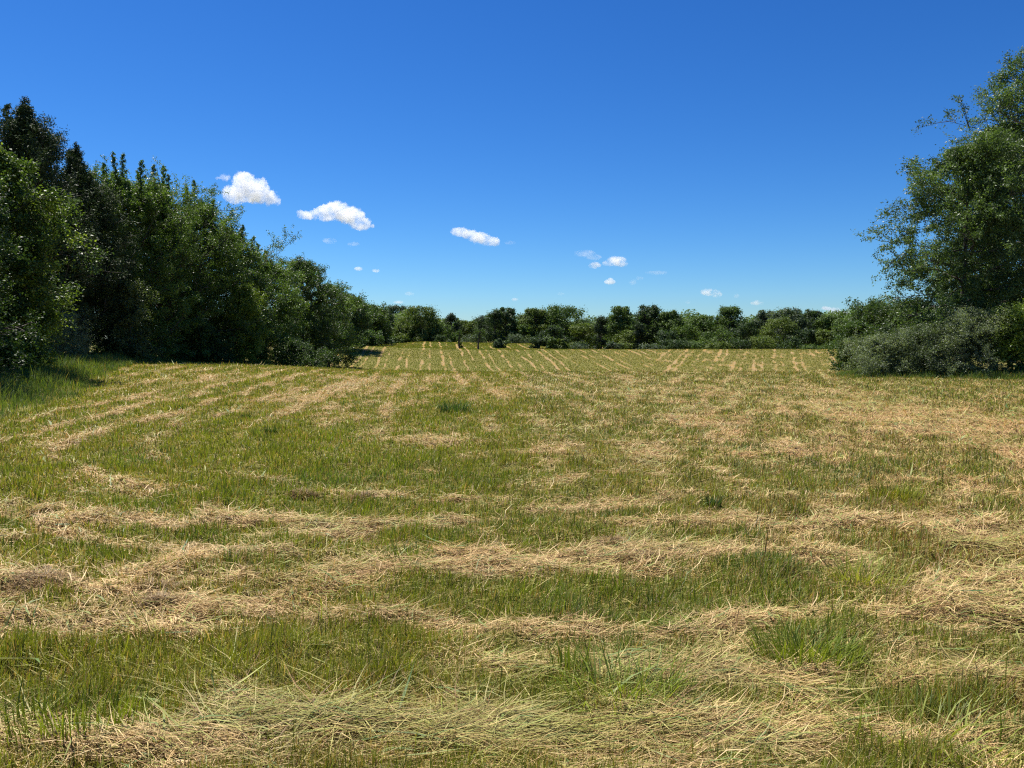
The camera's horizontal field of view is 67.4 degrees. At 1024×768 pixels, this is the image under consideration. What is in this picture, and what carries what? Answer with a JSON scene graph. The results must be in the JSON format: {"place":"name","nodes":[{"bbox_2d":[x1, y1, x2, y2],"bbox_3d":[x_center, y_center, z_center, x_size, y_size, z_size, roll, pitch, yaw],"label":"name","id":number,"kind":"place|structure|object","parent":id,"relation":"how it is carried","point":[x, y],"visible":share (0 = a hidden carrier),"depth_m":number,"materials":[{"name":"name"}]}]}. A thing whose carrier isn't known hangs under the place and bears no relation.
{"place":"outdoors","nodes":[
{"label":"outdoors","id":0,"kind":"place"},
{"bbox_2d":[443,313,463,335],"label":"cedar tree","id":1,"kind":"object","parent":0,"point":[450,319],"visible":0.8,"depth_m":123.39,"materials":[{"name":"green plant"}]},
{"bbox_2d":[0,340,1023,767],"bbox_3d":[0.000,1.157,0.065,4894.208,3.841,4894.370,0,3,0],"label":"ground","id":2,"kind":"structure","parent":0,"point":[456,520],"depth_m":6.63,"materials":[{"name":"plant"}]},
{"bbox_2d":[0,168,51,388],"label":"broadleaf tree","id":3,"kind":"object","parent":2,"relation":"on","point":[3,330],"visible":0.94,"depth_m":21.09,"materials":[{"name":"green plant"}]},
{"bbox_2d":[0,300,66,375],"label":"leafy bush","id":4,"kind":"object","parent":2,"relation":"on","point":[23,319],"visible":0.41,"depth_m":24.73,"materials":[{"name":"green plant"}]},
{"bbox_2d":[0,563,93,598],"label":"hay clump","id":5,"kind":"object","parent":2,"relation":"on","point":[41,576],"visible":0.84,"depth_m":4.90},
{"bbox_2d":[0,142,113,369],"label":"broadleaf tree","id":6,"kind":"object","parent":2,"relation":"on","point":[29,277],"visible":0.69,"depth_m":25.05,"materials":[{"name":"green plant"}]},
{"bbox_2d":[0,96,131,355],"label":"cedar tree","id":7,"kind":"object","parent":2,"relation":"on","point":[22,131],"visible":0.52,"depth_m":33.33,"materials":[{"name":"green plant"}]},
{"bbox_2d":[42,306,95,363],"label":"silvery bush","id":8,"kind":"object","parent":2,"relation":"on","point":[80,346],"visible":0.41,"depth_m":30.92,"materials":[{"name":"green plant"}]},
{"bbox_2d":[0,671,169,751],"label":"grass tuft","id":9,"kind":"object","parent":2,"relation":"on","point":[42,711],"visible":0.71,"depth_m":3.15,"materials":[{"name":"plant"}]},
{"bbox_2d":[33,141,158,355],"bbox_3d":[-20.895,-6.364,37.651,6.370,10.817,6.005,-1,3,-20],"label":"cedar tree","id":10,"kind":"object","parent":2,"relation":"on","point":[103,211],"visible":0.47,"depth_m":37.24,"materials":[{"name":"green plant"}]},
{"bbox_2d":[98,278,165,361],"bbox_3d":[-18.844,-3.022,37.853,3.194,4.679,3.420,0,3,0],"label":"leafy bush","id":11,"kind":"object","parent":2,"relation":"on","point":[134,348],"visible":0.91,"depth_m":37.56,"materials":[{"name":"green plant"}]},
{"bbox_2d":[85,151,208,356],"bbox_3d":[-20.605,-6.817,41.920,8.146,11.380,7.015,2,4,26],"label":"broadleaf tree","id":12,"kind":"object","parent":2,"relation":"on","point":[132,208],"visible":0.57,"depth_m":41.41,"materials":[{"name":"green plant"}]},
{"bbox_2d":[125,572,194,594],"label":"hay clump","id":13,"kind":"object","parent":2,"relation":"on","point":[162,582],"visible":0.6,"depth_m":4.96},
{"bbox_2d":[134,589,193,611],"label":"hay clump","id":14,"kind":"object","parent":2,"relation":"on","point":[159,595],"visible":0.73,"depth_m":4.61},
{"bbox_2d":[93,164,244,359],"bbox_3d":[-20.277,-6.957,44.424,8.420,11.573,7.662,0,3,0],"label":"broadleaf tree","id":15,"kind":"object","parent":2,"relation":"on","point":[193,295],"visible":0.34,"depth_m":44.47,"materials":[{"name":"green plant"}]},
{"bbox_2d":[89,203,274,355],"bbox_3d":[-24.236,-6.670,54.779,14.222,11.450,12.907,-2,4,-30],"label":"broadleaf tree","id":16,"kind":"object","parent":2,"relation":"on","point":[205,268],"depth_m":52.49,"materials":[{"name":"green plant"}]},
{"bbox_2d":[152,543,219,572],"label":"hay clump","id":17,"kind":"object","parent":2,"relation":"on","point":[193,553],"visible":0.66,"depth_m":5.50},
{"bbox_2d":[145,179,270,360],"bbox_3d":[-19.636,-7.120,48.373,8.255,11.862,7.414,-1,3,-22],"label":"broadleaf tree","id":18,"kind":"object","parent":2,"relation":"on","point":[227,256],"visible":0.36,"depth_m":48.27,"materials":[{"name":"green plant"}]},
{"bbox_2d":[184,219,300,362],"bbox_3d":[-19.113,-6.220,52.414,8.268,10.302,8.007,-3,4,-40],"label":"broadleaf tree","id":19,"kind":"object","parent":2,"relation":"on","point":[255,256],"visible":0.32,"depth_m":52.64,"materials":[{"name":"green plant"}]},
{"bbox_2d":[220,283,273,364],"bbox_3d":[-17.306,-3.716,49.907,3.419,5.839,3.569,-2,4,-28],"label":"leafy bush","id":20,"kind":"object","parent":2,"relation":"on","point":[255,349],"visible":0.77,"depth_m":49.54,"materials":[{"name":"green plant"}]},
{"bbox_2d":[223,243,316,363],"bbox_3d":[-18.626,-5.762,57.684,8.436,9.864,8.366,0,3,0],"label":"broadleaf tree","id":21,"kind":"object","parent":2,"relation":"on","point":[282,285],"visible":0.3,"depth_m":57.32,"materials":[{"name":"green plant"}]},
{"bbox_2d":[258,331,341,367],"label":"leafy bush","id":22,"kind":"object","parent":2,"relation":"on","point":[298,347],"visible":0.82,"depth_m":54.12,"materials":[{"name":"green plant"}]},
{"bbox_2d":[283,485,322,499],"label":"hay clump","id":23,"kind":"object","parent":2,"relation":"on","point":[310,492],"visible":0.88,"depth_m":7.71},
{"bbox_2d":[270,252,354,367],"bbox_3d":[-17.326,-5.761,64.279,7.787,10.127,7.593,3,4,41],"label":"broadleaf tree","id":24,"kind":"object","parent":2,"relation":"on","point":[310,270],"visible":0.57,"depth_m":62.97,"materials":[{"name":"green plant"}]},
{"bbox_2d":[293,277,368,367],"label":"broadleaf tree","id":25,"kind":"object","parent":2,"relation":"on","point":[348,308],"visible":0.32,"depth_m":73.34,"materials":[{"name":"green plant"}]},
{"bbox_2d":[330,289,376,350],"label":"broadleaf tree","id":26,"kind":"object","parent":2,"relation":"on","point":[360,322],"visible":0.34,"depth_m":86.90,"materials":[{"name":"green plant"}]},
{"bbox_2d":[359,329,383,345],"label":"leafy bush","id":27,"kind":"object","parent":2,"relation":"on","point":[374,340],"visible":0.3,"depth_m":95.28,"materials":[{"name":"green plant"}]},
{"bbox_2d":[352,300,395,343],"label":"broadleaf tree","id":28,"kind":"object","parent":2,"relation":"on","point":[380,323],"visible":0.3,"depth_m":102.97,"materials":[{"name":"green plant"}]},
{"bbox_2d":[382,308,397,337],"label":"broadleaf tree","id":29,"kind":"object","parent":2,"relation":"on","point":[392,318],"visible":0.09,"depth_m":126.38,"materials":[{"name":"green plant"}]},
{"bbox_2d":[384,304,406,315],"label":"broadleaf tree","id":30,"kind":"object","parent":2,"relation":"on","point":[395,309],"visible":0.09,"depth_m":148.03,"materials":[{"name":"green plant"}]},
{"bbox_2d":[392,324,420,342],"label":"broadleaf tree","id":31,"kind":"object","parent":2,"relation":"on","point":[411,329],"visible":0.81,"depth_m":117.87,"materials":[{"name":"green plant"}]},
{"bbox_2d":[376,535,437,563],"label":"grass tuft","id":32,"kind":"object","parent":2,"relation":"on","point":[395,551],"visible":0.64,"depth_m":5.53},
{"bbox_2d":[393,304,443,341],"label":"broadleaf tree","id":33,"kind":"object","parent":2,"relation":"on","point":[427,320],"visible":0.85,"depth_m":118.34,"materials":[{"name":"green plant"}]},
{"bbox_2d":[431,334,451,341],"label":"leafy bush","id":34,"kind":"object","parent":2,"relation":"on","point":[438,338],"visible":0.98,"depth_m":116.27,"materials":[{"name":"green plant"}]},
{"bbox_2d":[429,324,461,341],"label":"broadleaf tree","id":35,"kind":"object","parent":2,"relation":"on","point":[452,338],"visible":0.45,"depth_m":119.62,"materials":[{"name":"green plant"}]},
{"bbox_2d":[430,394,474,413],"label":"grass tuft","id":36,"kind":"object","parent":2,"relation":"on","point":[454,408],"visible":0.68,"depth_m":16.80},
{"bbox_2d":[458,320,477,339],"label":"broadleaf tree","id":37,"kind":"object","parent":2,"relation":"on","point":[468,326],"visible":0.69,"depth_m":130.47,"materials":[{"name":"green plant"}]},
{"bbox_2d":[460,333,486,342],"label":"leafy bush","id":38,"kind":"object","parent":2,"relation":"on","point":[471,338],"visible":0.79,"depth_m":118.13,"materials":[{"name":"green plant"}]},
{"bbox_2d":[470,315,491,341],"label":"cedar tree","id":39,"kind":"object","parent":2,"relation":"on","point":[485,327],"visible":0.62,"depth_m":127.27,"materials":[{"name":"green plant"}]},
{"bbox_2d":[482,308,505,342],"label":"broadleaf tree","id":40,"kind":"object","parent":2,"relation":"on","point":[494,316],"visible":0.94,"depth_m":120.97,"materials":[{"name":"green plant"}]},
{"bbox_2d":[491,338,508,347],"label":"leafy bush","id":41,"kind":"object","parent":2,"relation":"on","point":[498,343],"visible":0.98,"depth_m":100.21,"materials":[{"name":"green plant"}]},
{"bbox_2d":[490,306,519,342],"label":"broadleaf tree","id":42,"kind":"object","parent":2,"relation":"on","point":[507,317],"visible":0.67,"depth_m":122.56,"materials":[{"name":"green plant"}]},
{"bbox_2d":[0,361,1023,767],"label":"cut hay","id":43,"kind":"object","parent":2,"relation":"on","point":[514,727],"visible":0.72,"depth_m":4.41},
{"bbox_2d":[0,349,1023,417],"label":"tall grass","id":44,"kind":"structure","parent":2,"relation":"on","point":[71,371],"depth_m":24.98,"materials":[{"name":"plant"}]},
{"bbox_2d":[507,333,529,343],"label":"leafy bush","id":45,"kind":"object","parent":2,"relation":"on","point":[516,338],"visible":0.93,"depth_m":116.66,"materials":[{"name":"green plant"}]},
{"bbox_2d":[504,324,535,341],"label":"broadleaf tree","id":46,"kind":"object","parent":2,"relation":"on","point":[522,329],"visible":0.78,"depth_m":121.26,"materials":[{"name":"green plant"}]},
{"bbox_2d":[210,341,843,371],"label":"stubble","id":47,"kind":"object","parent":2,"relation":"on","point":[417,345],"visible":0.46,"depth_m":84.02,"materials":[{"name":"plant"}]},
{"bbox_2d":[511,307,548,337],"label":"broadleaf tree","id":48,"kind":"object","parent":2,"relation":"on","point":[530,315],"visible":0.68,"depth_m":122.61,"materials":[{"name":"green plant"}]},
{"bbox_2d":[527,336,545,348],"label":"leafy bush","id":49,"kind":"object","parent":2,"relation":"on","point":[537,342],"visible":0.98,"depth_m":100.08,"materials":[{"name":"green plant"}]},
{"bbox_2d":[544,337,558,348],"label":"leafy bush","id":50,"kind":"object","parent":2,"relation":"on","point":[552,341],"visible":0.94,"depth_m":100.59,"materials":[{"name":"green plant"}]},
{"bbox_2d":[535,323,574,348],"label":"broadleaf tree","id":51,"kind":"object","parent":2,"relation":"on","point":[556,329],"visible":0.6,"depth_m":111.36,"materials":[{"name":"green plant"}]},
{"bbox_2d":[556,338,569,348],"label":"leafy bush","id":52,"kind":"object","parent":2,"relation":"on","point":[562,343],"visible":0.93,"depth_m":100.35,"materials":[{"name":"green plant"}]},
{"bbox_2d":[536,304,591,346],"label":"broadleaf tree","id":53,"kind":"object","parent":2,"relation":"on","point":[562,315],"visible":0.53,"depth_m":123.68,"materials":[{"name":"green plant"}]},
{"bbox_2d":[539,633,591,676],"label":"grass tuft","id":54,"kind":"object","parent":2,"relation":"on","point":[565,660],"visible":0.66,"depth_m":3.68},
{"bbox_2d":[567,341,593,348],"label":"leafy bush","id":55,"kind":"object","parent":2,"relation":"on","point":[580,345],"visible":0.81,"depth_m":101.17,"materials":[{"name":"green plant"}]},
{"bbox_2d":[568,322,599,348],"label":"broadleaf tree","id":56,"kind":"object","parent":2,"relation":"on","point":[579,328],"visible":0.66,"depth_m":118.87,"materials":[{"name":"green plant"}]},
{"bbox_2d":[223,306,946,347],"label":"woodland","id":57,"kind":"object","parent":2,"relation":"on","point":[687,316],"visible":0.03,"depth_m":137.48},
{"bbox_2d":[590,314,610,348],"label":"cedar tree","id":58,"kind":"object","parent":2,"relation":"on","point":[599,326],"visible":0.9,"depth_m":113.38,"materials":[{"name":"green plant"}]},
{"bbox_2d":[587,532,631,546],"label":"hay clump","id":59,"kind":"object","parent":2,"relation":"on","point":[613,537],"visible":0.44,"depth_m":6.08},
{"bbox_2d":[603,341,622,348],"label":"leafy bush","id":60,"kind":"object","parent":2,"relation":"on","point":[612,345],"visible":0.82,"depth_m":100.58,"materials":[{"name":"green plant"}]},
{"bbox_2d":[606,305,635,342],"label":"broadleaf tree","id":61,"kind":"object","parent":2,"relation":"on","point":[621,318],"visible":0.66,"depth_m":120.53,"materials":[{"name":"green plant"}]},
{"bbox_2d":[538,634,706,717],"bbox_3d":[0.497,1.278,3.456,0.889,0.300,0.793,0,3,0],"label":"grass tuft","id":62,"kind":"object","parent":2,"relation":"on","point":[594,676],"visible":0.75,"depth_m":3.47,"materials":[{"name":"plant"}]},
{"bbox_2d":[612,329,647,347],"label":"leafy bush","id":63,"kind":"object","parent":2,"relation":"on","point":[627,336],"visible":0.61,"depth_m":112.79,"materials":[{"name":"green plant"}]},
{"bbox_2d":[632,323,646,348],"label":"cedar tree","id":64,"kind":"object","parent":2,"relation":"on","point":[639,332],"visible":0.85,"depth_m":111.48,"materials":[{"name":"green plant"}]},
{"bbox_2d":[613,543,668,565],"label":"hay clump","id":65,"kind":"object","parent":2,"relation":"on","point":[639,552],"visible":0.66,"depth_m":5.57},
{"bbox_2d":[630,304,667,344],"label":"broadleaf tree","id":66,"kind":"object","parent":2,"relation":"on","point":[647,315],"visible":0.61,"depth_m":124.62,"materials":[{"name":"green plant"}]},
{"bbox_2d":[636,342,665,348],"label":"leafy bush","id":67,"kind":"object","parent":2,"relation":"on","point":[649,346],"visible":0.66,"depth_m":101.06,"materials":[{"name":"green plant"}]},
{"bbox_2d":[649,328,680,348],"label":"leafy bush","id":68,"kind":"object","parent":2,"relation":"on","point":[664,336],"visible":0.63,"depth_m":108.76,"materials":[{"name":"green plant"}]},
{"bbox_2d":[635,603,701,633],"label":"grass tuft","id":69,"kind":"object","parent":2,"relation":"on","point":[662,621],"visible":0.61,"depth_m":4.34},
{"bbox_2d":[651,309,686,343],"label":"broadleaf tree","id":70,"kind":"object","parent":2,"relation":"on","point":[671,319],"visible":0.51,"depth_m":122.42,"materials":[{"name":"green plant"}]},
{"bbox_2d":[666,338,692,348],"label":"leafy bush","id":71,"kind":"object","parent":2,"relation":"on","point":[676,344],"visible":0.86,"depth_m":100.06,"materials":[{"name":"green plant"}]},
{"bbox_2d":[670,323,701,347],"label":"broadleaf tree","id":72,"kind":"object","parent":2,"relation":"on","point":[689,330],"visible":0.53,"depth_m":118.76,"materials":[{"name":"green plant"}]},
{"bbox_2d":[683,340,705,348],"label":"leafy bush","id":73,"kind":"object","parent":2,"relation":"on","point":[690,345],"visible":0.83,"depth_m":99.86,"materials":[{"name":"green plant"}]},
{"bbox_2d":[681,314,733,348],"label":"broadleaf tree","id":74,"kind":"object","parent":2,"relation":"on","point":[702,322],"visible":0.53,"depth_m":122.30,"materials":[{"name":"green plant"}]},
{"bbox_2d":[700,492,729,510],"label":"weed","id":75,"kind":"object","parent":2,"relation":"on","point":[714,501],"visible":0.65,"depth_m":7.24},
{"bbox_2d":[696,328,741,348],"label":"broadleaf tree","id":76,"kind":"object","parent":2,"relation":"on","point":[721,335],"visible":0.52,"depth_m":109.61,"materials":[{"name":"green plant"}]},
{"bbox_2d":[701,341,738,348],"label":"leafy bush","id":77,"kind":"object","parent":2,"relation":"on","point":[718,345],"visible":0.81,"depth_m":99.08,"materials":[{"name":"green plant"}]},
{"bbox_2d":[714,305,749,339],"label":"broadleaf tree","id":78,"kind":"object","parent":2,"relation":"on","point":[728,315],"visible":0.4,"depth_m":124.80,"materials":[{"name":"green plant"}]},
{"bbox_2d":[727,338,754,348],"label":"leafy bush","id":79,"kind":"object","parent":2,"relation":"on","point":[742,344],"visible":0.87,"depth_m":98.97,"materials":[{"name":"green plant"}]},
{"bbox_2d":[727,321,760,348],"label":"broadleaf tree","id":80,"kind":"object","parent":2,"relation":"on","point":[744,330],"visible":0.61,"depth_m":117.26,"materials":[{"name":"green plant"}]},
{"bbox_2d":[750,309,774,348],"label":"broadleaf tree","id":81,"kind":"object","parent":2,"relation":"on","point":[762,316],"visible":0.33,"depth_m":124.84,"materials":[{"name":"green plant"}]},
{"bbox_2d":[748,335,777,348],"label":"leafy bush","id":82,"kind":"object","parent":2,"relation":"on","point":[760,342],"visible":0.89,"depth_m":98.35,"materials":[{"name":"green plant"}]},
{"bbox_2d":[757,314,804,348],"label":"broadleaf tree","id":83,"kind":"object","parent":2,"relation":"on","point":[788,326],"visible":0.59,"depth_m":108.84,"materials":[{"name":"green plant"}]},
{"bbox_2d":[775,336,802,348],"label":"leafy bush","id":84,"kind":"object","parent":2,"relation":"on","point":[793,342],"visible":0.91,"depth_m":99.11,"materials":[{"name":"green plant"}]},
{"bbox_2d":[762,306,816,345],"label":"broadleaf tree","id":85,"kind":"object","parent":2,"relation":"on","point":[795,315],"visible":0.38,"depth_m":118.24,"materials":[{"name":"green plant"}]},
{"bbox_2d":[786,327,816,347],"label":"broadleaf tree","id":86,"kind":"object","parent":2,"relation":"on","point":[808,336],"visible":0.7,"depth_m":107.09,"materials":[{"name":"green plant"}]},
{"bbox_2d":[736,605,880,672],"bbox_3d":[1.480,1.275,3.842,0.762,0.293,0.722,0,3,0],"label":"grass tuft","id":87,"kind":"object","parent":2,"relation":"on","point":[798,645],"visible":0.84,"depth_m":3.85,"materials":[{"name":"plant"}]},
{"bbox_2d":[796,343,828,348],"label":"leafy bush","id":88,"kind":"object","parent":2,"relation":"on","point":[811,346],"visible":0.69,"depth_m":97.24,"materials":[{"name":"green plant"}]},
{"bbox_2d":[798,308,827,343],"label":"broadleaf tree","id":89,"kind":"object","parent":2,"relation":"on","point":[812,313],"visible":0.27,"depth_m":120.75,"materials":[{"name":"green plant"}]},
{"bbox_2d":[814,329,841,346],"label":"broadleaf tree","id":90,"kind":"object","parent":2,"relation":"on","point":[826,334],"visible":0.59,"depth_m":105.52,"materials":[{"name":"green plant"}]},
{"bbox_2d":[814,314,844,346],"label":"broadleaf tree","id":91,"kind":"object","parent":2,"relation":"on","point":[825,321],"visible":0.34,"depth_m":117.08,"materials":[{"name":"green plant"}]},
{"bbox_2d":[825,318,853,345],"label":"broadleaf tree","id":92,"kind":"object","parent":2,"relation":"on","point":[841,321],"visible":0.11,"depth_m":111.72,"materials":[{"name":"green plant"}]},
{"bbox_2d":[824,316,886,370],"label":"leafy bush","id":93,"kind":"object","parent":2,"relation":"on","point":[859,326],"visible":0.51,"depth_m":49.85,"materials":[{"name":"green plant"}]},
{"bbox_2d":[827,293,905,366],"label":"broadleaf tree","id":94,"kind":"object","parent":2,"relation":"on","point":[858,311],"visible":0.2,"depth_m":57.21,"materials":[{"name":"green plant"}]},
{"bbox_2d":[834,327,921,375],"bbox_3d":[16.322,-1.098,34.069,3.730,2.948,3.909,1,3,15],"label":"silvery bush","id":95,"kind":"object","parent":2,"relation":"on","point":[875,343],"visible":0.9,"depth_m":33.52,"materials":[{"name":"green plant"}]},
{"bbox_2d":[821,547,936,591],"bbox_3d":[2.375,1.214,5.052,0.771,0.256,0.607,0,3,0],"label":"grass tuft","id":96,"kind":"object","parent":2,"relation":"on","point":[860,577],"visible":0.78,"depth_m":5.09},
{"bbox_2d":[859,476,929,502],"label":"grass tuft","id":97,"kind":"object","parent":2,"relation":"on","point":[885,489],"visible":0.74,"depth_m":7.68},
{"bbox_2d":[860,294,946,364],"bbox_3d":[20.177,-2.534,38.915,4.542,4.067,4.682,-3,4,-42],"label":"leafy bush","id":98,"kind":"object","parent":2,"relation":"on","point":[890,315],"visible":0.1,"depth_m":39.11,"materials":[{"name":"green plant"}]},
{"bbox_2d":[814,660,1023,767],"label":"grass tuft","id":99,"kind":"object","parent":2,"relation":"on","point":[1001,728],"visible":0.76,"depth_m":3.14,"materials":[{"name":"plant"}]},
{"bbox_2d":[876,315,966,376],"bbox_3d":[18.050,-1.591,33.272,3.956,2.903,4.077,0,3,0],"label":"silvery bush","id":100,"kind":"object","parent":2,"relation":"on","point":[921,332],"visible":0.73,"depth_m":32.82,"materials":[{"name":"green plant"}]},
{"bbox_2d":[850,120,1023,362],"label":"broadleaf tree","id":101,"kind":"object","parent":2,"relation":"on","point":[968,157],"visible":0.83,"depth_m":34.76,"materials":[{"name":"green plant"}]},
{"bbox_2d":[910,301,1023,377],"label":"silvery bush","id":102,"kind":"object","parent":2,"relation":"on","point":[968,319],"visible":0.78,"depth_m":32.23,"materials":[{"name":"green plant"}]},
{"bbox_2d":[911,46,1023,364],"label":"broadleaf tree","id":103,"kind":"object","parent":2,"relation":"on","point":[1006,99],"visible":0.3,"depth_m":37.43,"materials":[{"name":"green plant"}]},
{"bbox_2d":[913,122,1023,367],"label":"broadleaf tree","id":104,"kind":"object","parent":2,"relation":"on","point":[934,272],"visible":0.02,"depth_m":43.79,"materials":[{"name":"green plant"}]},
{"bbox_2d":[979,298,1023,374],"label":"leafy bush","id":105,"kind":"object","parent":2,"relation":"on","point":[1015,313],"visible":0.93,"depth_m":31.71,"materials":[{"name":"green plant"}]},
{"bbox_2d":[0,0,1023,326],"label":"sky","id":106,"kind":"structure","parent":0,"point":[467,159],"materials":[{"name":"blue"}]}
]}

